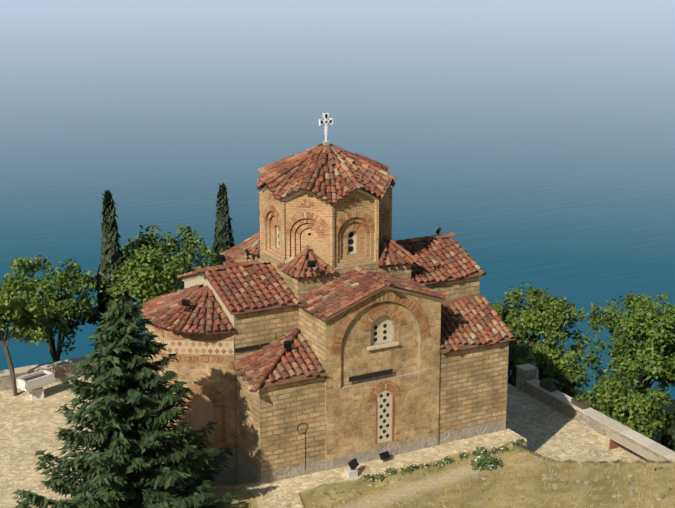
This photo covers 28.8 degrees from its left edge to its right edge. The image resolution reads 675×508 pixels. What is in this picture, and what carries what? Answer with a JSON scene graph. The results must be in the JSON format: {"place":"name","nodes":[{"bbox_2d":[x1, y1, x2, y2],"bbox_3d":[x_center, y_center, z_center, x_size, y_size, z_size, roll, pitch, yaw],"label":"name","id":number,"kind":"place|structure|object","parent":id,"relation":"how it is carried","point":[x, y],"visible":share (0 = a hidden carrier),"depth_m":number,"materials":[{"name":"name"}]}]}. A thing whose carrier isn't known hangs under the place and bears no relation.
{"place":"outdoors","nodes":[
{"label":"outdoors","id":0,"kind":"place"},
{"bbox_2d":[0,368,647,507],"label":"paving","id":1,"kind":"structure","parent":0,"point":[28,426],"depth_m":45.79,"materials":[{"name":"beige stone"}]},
{"bbox_2d":[0,354,674,478],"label":"stone wall","id":2,"kind":"structure","parent":1,"relation":"on","point":[34,388],"depth_m":48.76,"materials":[{"name":"stone"}]},
{"bbox_2d":[23,373,47,380],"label":"water","id":3,"kind":"structure","parent":2,"relation":"on","point":[35,376],"depth_m":48.98,"materials":[{"name":"grey liquid"}]},
{"bbox_2d":[297,423,389,469],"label":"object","id":4,"kind":"object","parent":2,"relation":"on","point":[353,463],"visible":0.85,"depth_m":40.52,"materials":[{"name":"black metal"}]},
{"bbox_2d":[539,381,661,461],"bbox_3d":[9.476,6.239,48.234,0.672,0.740,7.509,-6,16,-20],"label":"wooden bench","id":5,"kind":"object","parent":1,"relation":"on","point":[615,439],"visible":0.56,"depth_m":46.85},
{"bbox_2d":[0,0,674,399],"bbox_3d":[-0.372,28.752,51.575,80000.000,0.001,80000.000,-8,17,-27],"label":"lake","id":6,"kind":"structure","parent":0,"point":[518,144],"depth_m":243.06,"materials":[{"name":"blue liquid"}]},
{"bbox_2d":[205,384,674,507],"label":"terrain","id":7,"kind":"structure","parent":0,"point":[447,477],"depth_m":38.98,"materials":[{"name":"beige soil"}]},
{"bbox_2d":[147,286,440,485],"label":"cloister walls","id":8,"kind":"structure","parent":7,"relation":"on","point":[412,359],"depth_m":41.15,"materials":[{"name":"beige stone"}]},
{"bbox_2d":[0,182,674,507],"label":"leaves","id":9,"kind":"object","parent":7,"relation":"on","point":[123,275],"visible":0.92,"depth_m":49.13,"materials":[{"name":"green plant"}]},
{"bbox_2d":[0,257,674,507],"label":"bark","id":10,"kind":"object","parent":7,"relation":"on","point":[55,354],"visible":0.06,"depth_m":49.04,"materials":[{"name":"plant"}]},
{"bbox_2d":[223,247,508,484],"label":"stone walls","id":11,"kind":"structure","parent":7,"relation":"on","point":[472,403],"depth_m":40.86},
{"bbox_2d":[146,192,429,443],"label":"brick units","id":12,"kind":"object","parent":11,"relation":"attached to","point":[276,220],"visible":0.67,"depth_m":41.09},
{"bbox_2d":[145,185,481,442],"bbox_3d":[-0.542,1.520,42.931,10.880,7.900,6.100,-8,17,-27],"label":"trim","id":13,"kind":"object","parent":11,"relation":"attached to","point":[202,413],"visible":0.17,"depth_m":41.14,"materials":[{"name":"stone"}]},
{"bbox_2d":[235,229,392,438],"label":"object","id":14,"kind":"object","parent":11,"relation":"attached to","point":[367,375],"visible":0.54,"depth_m":41.00,"materials":[{"name":"black"}]},
{"bbox_2d":[141,143,514,392],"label":"roof tiles","id":15,"kind":"object","parent":11,"relation":"on","point":[345,290],"visible":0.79,"depth_m":41.56,"materials":[{"name":"red tile"}]},
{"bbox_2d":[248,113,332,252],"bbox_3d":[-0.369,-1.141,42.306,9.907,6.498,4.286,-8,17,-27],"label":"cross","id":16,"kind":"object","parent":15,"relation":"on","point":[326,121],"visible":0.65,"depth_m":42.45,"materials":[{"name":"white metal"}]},
{"bbox_2d":[181,227,441,351],"bbox_3d":[-0.354,0.909,42.856,10.099,2.637,4.478,-8,17,-27],"label":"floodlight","id":17,"kind":"object","parent":15,"relation":"on","point":[311,264],"visible":0.9,"depth_m":40.68,"materials":[{"name":"black metal"}]},
{"bbox_2d":[164,141,515,387],"bbox_3d":[-0.969,-0.492,43.175,11.170,6.370,8.120,-8,17,-27],"label":"roof base","id":18,"kind":"object","parent":11,"relation":"on","point":[251,381],"visible":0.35,"depth_m":41.43,"materials":[{"name":"red tile"}]},
{"bbox_2d":[259,186,391,267],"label":"drum walls","id":19,"kind":"structure","parent":18,"relation":"on","point":[332,251],"depth_m":41.79,"materials":[{"name":"beige brick"}]},
{"bbox_2d":[279,451,671,507],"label":"pebbles","id":20,"kind":"object","parent":7,"relation":"on","point":[516,505],"visible":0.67,"depth_m":38.45,"materials":[{"name":"beige stone"}]}
]}

